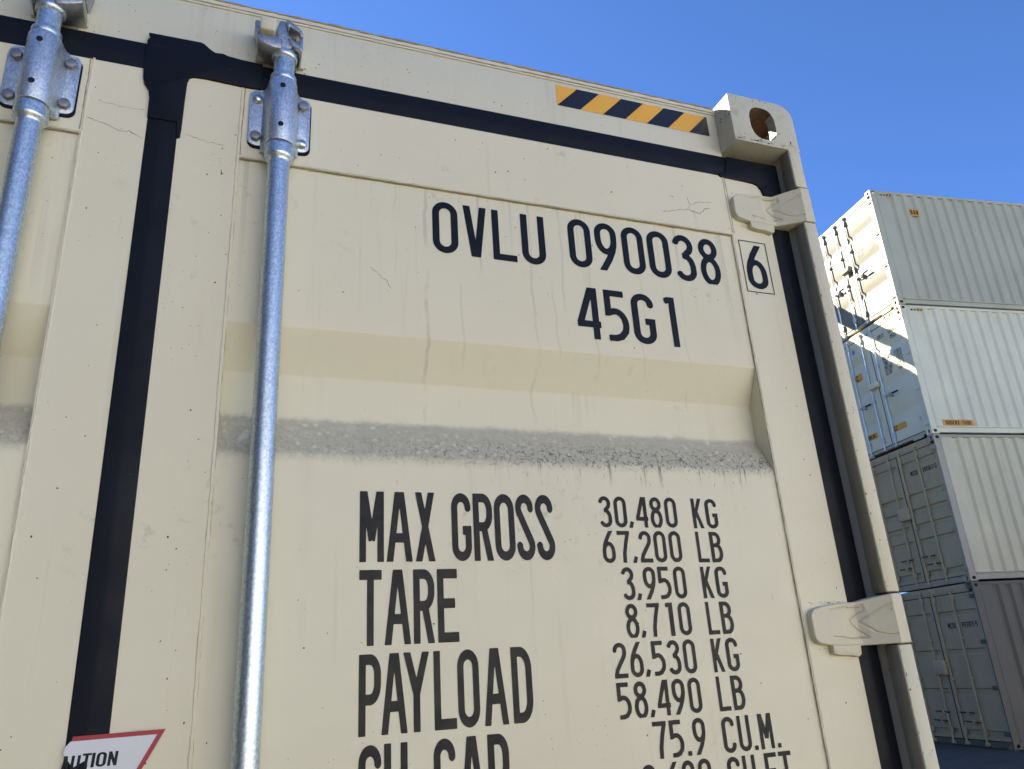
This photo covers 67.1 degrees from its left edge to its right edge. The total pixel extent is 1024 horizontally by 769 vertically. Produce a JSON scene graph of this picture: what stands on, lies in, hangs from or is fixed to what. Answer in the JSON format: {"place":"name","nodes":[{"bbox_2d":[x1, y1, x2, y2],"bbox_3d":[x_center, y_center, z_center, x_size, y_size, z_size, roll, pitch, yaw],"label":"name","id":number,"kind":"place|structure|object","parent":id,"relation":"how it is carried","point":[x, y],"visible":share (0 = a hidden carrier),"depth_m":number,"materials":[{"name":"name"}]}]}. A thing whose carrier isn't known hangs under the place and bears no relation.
{"place":"outdoors","nodes":[
{"label":"outdoors","id":0,"kind":"place"},
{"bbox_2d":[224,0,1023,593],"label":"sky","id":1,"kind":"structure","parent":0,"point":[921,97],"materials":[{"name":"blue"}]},
{"bbox_2d":[934,742,1023,768],"bbox_3d":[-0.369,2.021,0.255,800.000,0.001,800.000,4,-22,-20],"label":"ground","id":2,"kind":"structure","parent":0,"point":[954,756],"depth_m":12.99,"materials":[{"name":"grey asphalt"}]},
{"bbox_2d":[0,0,939,768],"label":"shipping container","id":3,"kind":"object","parent":2,"relation":"on","point":[368,400],"visible":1,"depth_m":1.20,"materials":[{"name":"beige metal"}]},
{"bbox_2d":[0,0,148,768],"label":"door","id":4,"kind":"structure","parent":3,"relation":"in","point":[74,103],"depth_m":1.05,"materials":[{"name":"beige paint"}]},
{"bbox_2d":[61,20,911,768],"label":"door","id":5,"kind":"structure","parent":3,"relation":"in","point":[439,435],"depth_m":1.21,"materials":[{"name":"beige paint"}]},
{"bbox_2d":[901,580,1023,750],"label":"shipping container","id":6,"kind":"object","parent":2,"relation":"on","point":[967,642],"visible":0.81,"depth_m":14.61,"materials":[{"name":"white metal"}]},
{"bbox_2d":[901,593,962,742],"bbox_3d":[8.367,5.729,15.705,0.136,2.795,1.226,1,-21,-13],"label":"door","id":7,"kind":"structure","parent":6,"relation":"in","point":[943,719],"depth_m":15.52,"materials":[{"name":"grey paint"}]},
{"bbox_2d":[870,434,1023,592],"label":"shipping container","id":8,"kind":"object","parent":6,"relation":"on","point":[952,508],"visible":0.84,"depth_m":15.54,"materials":[{"name":"grey metal"}]},
{"bbox_2d":[870,456,924,590],"bbox_3d":[8.195,3.013,16.723,0.136,2.795,1.226,1,-21,-13],"label":"door","id":9,"kind":"structure","parent":8,"relation":"in","point":[905,557],"depth_m":16.55,"materials":[{"name":"grey paint"}]},
{"bbox_2d":[895,443,969,585],"bbox_3d":[8.419,2.614,15.698,0.178,2.795,1.457,1,-21,-13],"label":"door","id":10,"kind":"structure","parent":8,"relation":"in","point":[928,508],"depth_m":15.63,"materials":[{"name":"grey paint"}]},
{"bbox_2d":[843,305,1023,460],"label":"shipping container","id":11,"kind":"object","parent":8,"relation":"on","point":[917,373],"visible":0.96,"depth_m":16.56,"materials":[{"name":"grey metal"}]},
{"bbox_2d":[844,334,891,456],"bbox_3d":[8.016,0.296,17.740,0.152,2.795,1.226,1,-21,-13],"label":"door","id":12,"kind":"structure","parent":11,"relation":"in","point":[870,408],"depth_m":17.55,"materials":[{"name":"white paint"}]},
{"bbox_2d":[866,313,930,446],"bbox_3d":[8.247,-0.102,16.716,0.178,2.795,1.457,1,-21,-13],"label":"door","id":13,"kind":"structure","parent":11,"relation":"in","point":[897,382],"depth_m":16.64,"materials":[{"name":"white paint"}]},
{"bbox_2d":[819,190,1023,342],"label":"shipping container","id":14,"kind":"object","parent":11,"relation":"on","point":[884,253],"visible":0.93,"depth_m":17.62,"materials":[{"name":"grey metal"}]},
{"bbox_2d":[820,225,862,338],"bbox_3d":[7.845,-2.420,18.758,0.152,2.795,1.226,1,-21,-13],"label":"door","id":15,"kind":"structure","parent":14,"relation":"in","point":[848,314],"depth_m":18.58,"materials":[{"name":"white paint"}]},
{"bbox_2d":[840,197,897,323],"bbox_3d":[8.076,-2.818,17.734,0.178,2.795,1.457,1,-21,-13],"label":"door","id":16,"kind":"structure","parent":14,"relation":"in","point":[868,264],"depth_m":17.66,"materials":[{"name":"white paint"}]},
{"bbox_2d":[929,589,1013,745],"bbox_3d":[8.590,5.331,14.679,0.178,2.795,1.457,1,-21,-13],"label":"door","id":17,"kind":"structure","parent":6,"relation":"in","point":[967,664],"depth_m":14.60,"materials":[{"name":"grey paint"}]}
]}

